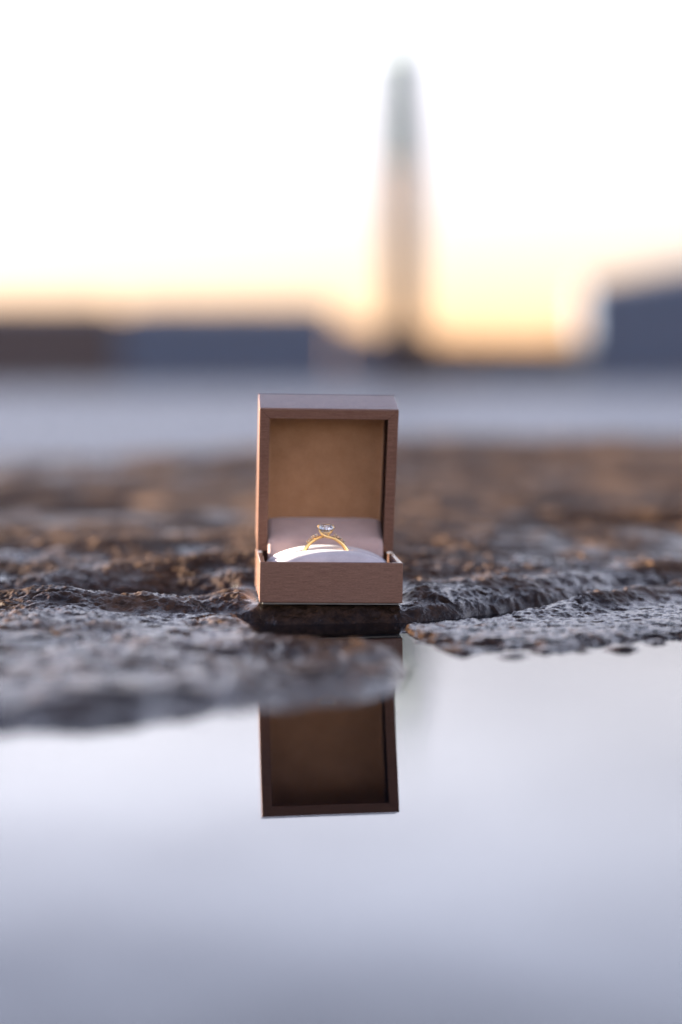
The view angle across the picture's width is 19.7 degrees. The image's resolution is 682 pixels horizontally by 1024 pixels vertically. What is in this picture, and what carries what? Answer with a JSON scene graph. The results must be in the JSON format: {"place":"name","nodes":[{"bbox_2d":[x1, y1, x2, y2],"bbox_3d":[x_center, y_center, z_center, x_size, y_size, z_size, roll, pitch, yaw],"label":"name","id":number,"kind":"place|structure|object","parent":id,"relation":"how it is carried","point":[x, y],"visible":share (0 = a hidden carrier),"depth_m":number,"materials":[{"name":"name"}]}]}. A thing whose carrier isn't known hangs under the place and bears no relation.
{"place":"outdoors","nodes":[
{"label":"outdoors","id":0,"kind":"place"},
{"bbox_2d":[0,298,119,383],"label":"brick warehouse","id":1,"kind":"structure","parent":0,"point":[59,342],"depth_m":603.89,"materials":[{"name":"brown brick"}]},
{"bbox_2d":[0,364,3,376],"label":"window","id":2,"kind":"structure","parent":1,"relation":"in","point":[1,365],"depth_m":604.41,"materials":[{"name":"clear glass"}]},
{"bbox_2d":[11,314,14,326],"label":"window","id":3,"kind":"structure","parent":1,"relation":"in","point":[12,315],"depth_m":603.23,"materials":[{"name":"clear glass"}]},
{"bbox_2d":[11,364,15,376],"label":"window","id":4,"kind":"structure","parent":1,"relation":"in","point":[13,366],"depth_m":604.34,"materials":[{"name":"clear glass"}]},
{"bbox_2d":[11,339,15,351],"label":"window","id":5,"kind":"structure","parent":1,"relation":"in","point":[13,341],"depth_m":603.82,"materials":[{"name":"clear glass"}]},
{"bbox_2d":[23,339,27,351],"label":"window","id":6,"kind":"structure","parent":1,"relation":"in","point":[25,341],"depth_m":603.82,"materials":[{"name":"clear glass"}]},
{"bbox_2d":[23,314,27,326],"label":"window","id":7,"kind":"structure","parent":1,"relation":"in","point":[25,324],"depth_m":603.23,"materials":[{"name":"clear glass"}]},
{"bbox_2d":[24,364,27,376],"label":"window","id":8,"kind":"structure","parent":1,"relation":"in","point":[25,365],"depth_m":604.41,"materials":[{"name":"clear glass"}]},
{"bbox_2d":[35,339,39,351],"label":"window","id":9,"kind":"structure","parent":1,"relation":"in","point":[37,341],"depth_m":603.82,"materials":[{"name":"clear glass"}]},
{"bbox_2d":[35,314,39,326],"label":"window","id":10,"kind":"structure","parent":1,"relation":"in","point":[37,316],"depth_m":603.23,"materials":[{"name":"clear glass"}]},
{"bbox_2d":[47,314,51,325],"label":"window","id":11,"kind":"structure","parent":1,"relation":"in","point":[49,316],"depth_m":603.23,"materials":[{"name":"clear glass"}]},
{"bbox_2d":[48,364,52,375],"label":"window","id":12,"kind":"structure","parent":1,"relation":"in","point":[50,367],"depth_m":604.41,"materials":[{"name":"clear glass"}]},
{"bbox_2d":[59,314,63,325],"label":"window","id":13,"kind":"structure","parent":1,"relation":"in","point":[61,316],"depth_m":603.23,"materials":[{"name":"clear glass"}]},
{"bbox_2d":[60,364,64,375],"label":"window","id":14,"kind":"structure","parent":1,"relation":"in","point":[62,366],"depth_m":604.34,"materials":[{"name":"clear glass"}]},
{"bbox_2d":[72,364,76,375],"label":"window","id":15,"kind":"structure","parent":1,"relation":"in","point":[74,366],"depth_m":604.34,"materials":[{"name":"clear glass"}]},
{"bbox_2d":[72,339,76,350],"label":"window","id":16,"kind":"structure","parent":1,"relation":"in","point":[74,341],"depth_m":603.82,"materials":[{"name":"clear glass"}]},
{"bbox_2d":[84,364,88,375],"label":"window","id":17,"kind":"structure","parent":1,"relation":"in","point":[86,366],"depth_m":604.26,"materials":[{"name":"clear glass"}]},
{"bbox_2d":[84,339,88,350],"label":"window","id":18,"kind":"structure","parent":1,"relation":"in","point":[86,341],"depth_m":603.82,"materials":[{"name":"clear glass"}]},
{"bbox_2d":[84,314,88,325],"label":"window","id":19,"kind":"structure","parent":1,"relation":"in","point":[85,315],"depth_m":603.23,"materials":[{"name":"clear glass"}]},
{"bbox_2d":[96,339,100,350],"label":"window","id":20,"kind":"structure","parent":1,"relation":"in","point":[98,341],"depth_m":603.82,"materials":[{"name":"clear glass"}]},
{"bbox_2d":[96,314,100,325],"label":"window","id":21,"kind":"structure","parent":1,"relation":"in","point":[98,316],"depth_m":603.23,"materials":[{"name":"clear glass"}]},
{"bbox_2d":[108,339,112,350],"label":"window","id":22,"kind":"structure","parent":1,"relation":"in","point":[110,340],"depth_m":603.82,"materials":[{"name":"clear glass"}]},
{"bbox_2d":[108,314,112,325],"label":"window","id":23,"kind":"structure","parent":1,"relation":"in","point":[110,316],"depth_m":603.23,"materials":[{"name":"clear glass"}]},
{"bbox_2d":[109,364,113,375],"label":"window","id":24,"kind":"structure","parent":1,"relation":"in","point":[110,365],"depth_m":604.41,"materials":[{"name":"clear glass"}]},
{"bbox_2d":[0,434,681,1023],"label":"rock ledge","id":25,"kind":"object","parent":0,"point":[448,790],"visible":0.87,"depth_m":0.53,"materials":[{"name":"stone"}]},
{"bbox_2d":[256,394,402,604],"bbox_3d":[-0.005,-0.006,0.779,0.055,0.080,0.061,0,4,-4],"label":"ring box","id":26,"kind":"object","parent":25,"relation":"on","point":[327,459],"visible":0.99,"depth_m":0.79,"materials":[{"name":"paper"}]},
{"bbox_2d":[303,524,348,550],"bbox_3d":[-0.006,0.017,0.771,0.019,0.024,0.007,0,4,-4],"label":"diamond ring","id":27,"kind":"object","parent":26,"relation":"in","point":[326,529],"visible":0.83,"depth_m":0.77,"materials":[{"name":"yellow metal"}]},
{"bbox_2d":[0,386,681,457],"bbox_3d":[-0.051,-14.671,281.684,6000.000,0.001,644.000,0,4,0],"label":"river","id":28,"kind":"structure","parent":0,"point":[79,422],"depth_m":251.69,"materials":[{"name":"grey liquid"}]},
{"bbox_2d":[0,368,681,387],"bbox_3d":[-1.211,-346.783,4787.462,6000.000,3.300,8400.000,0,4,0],"label":"shore","id":29,"kind":"structure","parent":0,"point":[338,384],"depth_m":598.78,"materials":[{"name":"stone"}]},
{"bbox_2d":[118,300,337,383],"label":"long waterfront block","id":30,"kind":"structure","parent":29,"relation":"on","point":[172,342],"depth_m":603.90,"materials":[{"name":"stone"}]},
{"bbox_2d":[122,315,126,326],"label":"window","id":31,"kind":"structure","parent":30,"relation":"in","point":[124,317],"depth_m":603.23,"materials":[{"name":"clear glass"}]},
{"bbox_2d":[123,339,126,351],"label":"window","id":32,"kind":"structure","parent":30,"relation":"in","point":[124,340],"depth_m":603.82,"materials":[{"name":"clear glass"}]},
{"bbox_2d":[123,364,127,375],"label":"window","id":33,"kind":"structure","parent":30,"relation":"in","point":[125,367],"depth_m":604.41,"materials":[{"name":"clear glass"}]},
{"bbox_2d":[134,315,138,326],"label":"window","id":34,"kind":"structure","parent":30,"relation":"in","point":[136,317],"depth_m":603.23,"materials":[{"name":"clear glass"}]},
{"bbox_2d":[135,339,138,351],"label":"window","id":35,"kind":"structure","parent":30,"relation":"in","point":[136,340],"depth_m":603.82,"materials":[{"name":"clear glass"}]},
{"bbox_2d":[135,364,139,375],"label":"window","id":36,"kind":"structure","parent":30,"relation":"in","point":[137,366],"depth_m":604.34,"materials":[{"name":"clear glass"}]},
{"bbox_2d":[147,339,150,351],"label":"window","id":37,"kind":"structure","parent":30,"relation":"in","point":[148,340],"depth_m":603.82,"materials":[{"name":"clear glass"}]},
{"bbox_2d":[147,364,151,375],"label":"window","id":38,"kind":"structure","parent":30,"relation":"in","point":[149,366],"depth_m":604.34,"materials":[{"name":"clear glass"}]},
{"bbox_2d":[159,364,163,375],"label":"window","id":39,"kind":"structure","parent":30,"relation":"in","point":[161,366],"depth_m":604.34,"materials":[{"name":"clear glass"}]},
{"bbox_2d":[159,339,163,351],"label":"window","id":40,"kind":"structure","parent":30,"relation":"in","point":[161,346],"depth_m":603.82,"materials":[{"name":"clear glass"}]},
{"bbox_2d":[171,364,175,375],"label":"window","id":41,"kind":"structure","parent":30,"relation":"in","point":[173,366],"depth_m":604.34,"materials":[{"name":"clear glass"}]},
{"bbox_2d":[171,339,175,351],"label":"window","id":42,"kind":"structure","parent":30,"relation":"in","point":[173,341],"depth_m":603.82,"materials":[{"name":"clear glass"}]},
{"bbox_2d":[183,364,187,375],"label":"window","id":43,"kind":"structure","parent":30,"relation":"in","point":[185,366],"depth_m":604.34,"materials":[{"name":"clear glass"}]},
{"bbox_2d":[183,339,187,351],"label":"window","id":44,"kind":"structure","parent":30,"relation":"in","point":[185,341],"depth_m":603.82,"materials":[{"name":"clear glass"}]},
{"bbox_2d":[183,315,187,326],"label":"window","id":45,"kind":"structure","parent":30,"relation":"in","point":[184,316],"depth_m":603.23,"materials":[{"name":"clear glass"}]},
{"bbox_2d":[195,364,199,375],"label":"window","id":46,"kind":"structure","parent":30,"relation":"in","point":[197,366],"depth_m":604.34,"materials":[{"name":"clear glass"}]},
{"bbox_2d":[195,339,199,351],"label":"window","id":47,"kind":"structure","parent":30,"relation":"in","point":[197,341],"depth_m":603.82,"materials":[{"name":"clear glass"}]},
{"bbox_2d":[195,315,199,326],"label":"window","id":48,"kind":"structure","parent":30,"relation":"in","point":[197,317],"depth_m":603.23,"materials":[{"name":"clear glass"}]},
{"bbox_2d":[207,364,211,375],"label":"window","id":49,"kind":"structure","parent":30,"relation":"in","point":[209,366],"depth_m":604.26,"materials":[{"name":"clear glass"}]},
{"bbox_2d":[207,339,211,350],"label":"window","id":50,"kind":"structure","parent":30,"relation":"in","point":[209,341],"depth_m":603.82,"materials":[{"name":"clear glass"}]},
{"bbox_2d":[207,315,211,326],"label":"window","id":51,"kind":"structure","parent":30,"relation":"in","point":[209,317],"depth_m":603.23,"materials":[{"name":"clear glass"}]},
{"bbox_2d":[219,339,223,350],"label":"window","id":52,"kind":"structure","parent":30,"relation":"in","point":[221,341],"depth_m":603.82,"materials":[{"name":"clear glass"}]},
{"bbox_2d":[219,315,223,326],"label":"window","id":53,"kind":"structure","parent":30,"relation":"in","point":[221,317],"depth_m":603.23,"materials":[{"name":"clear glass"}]},
{"bbox_2d":[231,339,235,350],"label":"window","id":54,"kind":"structure","parent":30,"relation":"in","point":[233,341],"depth_m":603.82,"materials":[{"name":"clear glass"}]},
{"bbox_2d":[231,315,235,326],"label":"window","id":55,"kind":"structure","parent":30,"relation":"in","point":[233,317],"depth_m":603.23,"materials":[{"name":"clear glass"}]},
{"bbox_2d":[243,339,247,350],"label":"window","id":56,"kind":"structure","parent":30,"relation":"in","point":[245,340],"depth_m":603.82,"materials":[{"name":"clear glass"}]},
{"bbox_2d":[243,314,247,326],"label":"window","id":57,"kind":"structure","parent":30,"relation":"in","point":[245,316],"depth_m":603.23,"materials":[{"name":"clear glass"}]},
{"bbox_2d":[255,314,259,326],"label":"window","id":58,"kind":"structure","parent":30,"relation":"in","point":[257,316],"depth_m":603.23,"materials":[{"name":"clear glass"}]},
{"bbox_2d":[268,314,271,326],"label":"window","id":59,"kind":"structure","parent":30,"relation":"in","point":[269,315],"depth_m":603.23,"materials":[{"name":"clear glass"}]},
{"bbox_2d":[280,314,283,326],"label":"window","id":60,"kind":"structure","parent":30,"relation":"in","point":[281,315],"depth_m":603.23,"materials":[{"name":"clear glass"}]},
{"bbox_2d":[280,363,284,375],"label":"window","id":61,"kind":"structure","parent":30,"relation":"in","point":[281,364],"depth_m":604.41,"materials":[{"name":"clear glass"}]},
{"bbox_2d":[292,314,295,326],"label":"window","id":62,"kind":"structure","parent":30,"relation":"in","point":[293,315],"depth_m":603.23,"materials":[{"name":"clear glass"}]},
{"bbox_2d":[292,363,296,375],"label":"window","id":63,"kind":"structure","parent":30,"relation":"in","point":[294,365],"depth_m":604.41,"materials":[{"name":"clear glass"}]},
{"bbox_2d":[304,314,307,326],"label":"window","id":64,"kind":"structure","parent":30,"relation":"in","point":[305,315],"depth_m":603.23,"materials":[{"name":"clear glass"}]},
{"bbox_2d":[304,363,308,375],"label":"window","id":65,"kind":"structure","parent":30,"relation":"in","point":[306,365],"depth_m":604.41,"materials":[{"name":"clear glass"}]},
{"bbox_2d":[304,339,308,350],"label":"window","id":66,"kind":"structure","parent":30,"relation":"in","point":[306,348],"depth_m":603.82,"materials":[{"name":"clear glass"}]},
{"bbox_2d":[316,314,319,326],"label":"window","id":67,"kind":"structure","parent":30,"relation":"in","point":[317,315],"depth_m":603.23,"materials":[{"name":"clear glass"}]},
{"bbox_2d":[316,363,320,375],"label":"window","id":68,"kind":"structure","parent":30,"relation":"in","point":[318,365],"depth_m":604.41,"materials":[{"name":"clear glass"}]},
{"bbox_2d":[316,339,320,350],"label":"window","id":69,"kind":"structure","parent":30,"relation":"in","point":[318,341],"depth_m":603.82,"materials":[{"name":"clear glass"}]},
{"bbox_2d":[328,363,332,375],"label":"window","id":70,"kind":"structure","parent":30,"relation":"in","point":[330,365],"depth_m":604.41,"materials":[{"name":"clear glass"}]},
{"bbox_2d":[328,339,332,350],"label":"window","id":71,"kind":"structure","parent":30,"relation":"in","point":[330,341],"depth_m":603.82,"materials":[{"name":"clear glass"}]},
{"bbox_2d":[328,314,332,325],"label":"window","id":72,"kind":"structure","parent":30,"relation":"in","point":[330,316],"depth_m":603.23,"materials":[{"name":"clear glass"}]},
{"bbox_2d":[336,320,379,382],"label":"annex","id":73,"kind":"object","parent":29,"relation":"on","point":[357,354],"visible":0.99,"depth_m":604.09,"materials":[{"name":"brick"}]},
{"bbox_2d":[341,345,345,368],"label":"window","id":74,"kind":"structure","parent":73,"relation":"in","point":[343,347],"depth_m":604.12,"materials":[{"name":"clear glass"}]},
{"bbox_2d":[351,345,355,368],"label":"window","id":75,"kind":"structure","parent":73,"relation":"in","point":[353,347],"depth_m":604.12,"materials":[{"name":"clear glass"}]},
{"bbox_2d":[361,345,365,368],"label":"window","id":76,"kind":"structure","parent":73,"relation":"in","point":[363,347],"depth_m":604.12,"materials":[{"name":"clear glass"}]},
{"bbox_2d":[371,345,375,368],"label":"window","id":77,"kind":"structure","parent":73,"relation":"in","point":[373,347],"depth_m":604.12,"materials":[{"name":"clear glass"}]},
{"bbox_2d":[402,331,439,382],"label":"shore tree","id":78,"kind":"object","parent":29,"relation":"on","point":[421,345],"visible":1,"depth_m":601.10,"materials":[{"name":"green plant"}]},
{"bbox_2d":[424,336,479,382],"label":"boathouse","id":79,"kind":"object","parent":29,"relation":"on","point":[455,361],"visible":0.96,"depth_m":604.32,"materials":[{"name":"brick"}]},
{"bbox_2d":[428,354,432,371],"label":"window","id":80,"kind":"structure","parent":79,"relation":"in","point":[430,362],"depth_m":604.26,"materials":[{"name":"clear glass"}]},
{"bbox_2d":[439,354,442,371],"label":"window","id":81,"kind":"structure","parent":79,"relation":"in","point":[440,355],"depth_m":604.26,"materials":[{"name":"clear glass"}]},
{"bbox_2d":[449,354,453,371],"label":"window","id":82,"kind":"structure","parent":79,"relation":"in","point":[451,356],"depth_m":604.26,"materials":[{"name":"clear glass"}]},
{"bbox_2d":[460,354,463,371],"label":"window","id":83,"kind":"structure","parent":79,"relation":"in","point":[461,355],"depth_m":604.26,"materials":[{"name":"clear glass"}]},
{"bbox_2d":[470,354,474,371],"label":"window","id":84,"kind":"structure","parent":79,"relation":"in","point":[472,356],"depth_m":604.26,"materials":[{"name":"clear glass"}]},
{"bbox_2d":[473,334,515,381],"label":"shore tree","id":85,"kind":"object","parent":29,"relation":"on","point":[489,359],"visible":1,"depth_m":602.02,"materials":[{"name":"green plant"}]},
{"bbox_2d":[478,339,577,381],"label":"quay shed","id":86,"kind":"structure","parent":29,"relation":"on","point":[558,369],"depth_m":618.37,"materials":[{"name":"brick"}]},
{"bbox_2d":[512,337,555,381],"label":"shore tree","id":87,"kind":"object","parent":29,"relation":"on","point":[533,365],"visible":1,"depth_m":603.30,"materials":[{"name":"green plant"}]},
{"bbox_2d":[556,331,589,381],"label":"shore tree","id":88,"kind":"object","parent":29,"relation":"on","point":[572,354],"visible":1,"depth_m":600.28,"materials":[{"name":"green plant"}]},
{"bbox_2d":[577,262,681,381],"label":"waterfront block","id":89,"kind":"structure","parent":29,"relation":"on","point":[629,326],"depth_m":603.68,"materials":[{"name":"stone"}]},
{"bbox_2d":[592,329,596,338],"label":"window","id":90,"kind":"structure","parent":89,"relation":"in","point":[594,331],"depth_m":603.53,"materials":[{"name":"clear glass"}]},
{"bbox_2d":[606,329,610,338],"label":"window","id":91,"kind":"structure","parent":89,"relation":"in","point":[608,331],"depth_m":603.53,"materials":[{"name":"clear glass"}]},
{"bbox_2d":[606,310,610,319],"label":"window","id":92,"kind":"structure","parent":89,"relation":"in","point":[608,312],"depth_m":603.09,"materials":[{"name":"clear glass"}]},
{"bbox_2d":[606,291,610,300],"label":"window","id":93,"kind":"structure","parent":89,"relation":"in","point":[608,293],"depth_m":602.72,"materials":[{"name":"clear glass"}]},
{"bbox_2d":[620,291,624,300],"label":"window","id":94,"kind":"structure","parent":89,"relation":"in","point":[622,293],"depth_m":602.72,"materials":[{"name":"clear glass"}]},
{"bbox_2d":[0,0,681,367],"label":"sky","id":95,"kind":"structure","parent":0,"point":[152,151],"materials":[{"name":"white"}]},
{"bbox_2d":[373,0,432,382],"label":"slender tower","id":96,"kind":"structure","parent":0,"point":[401,124],"depth_m":608.54,"materials":[{"name":"brick"}]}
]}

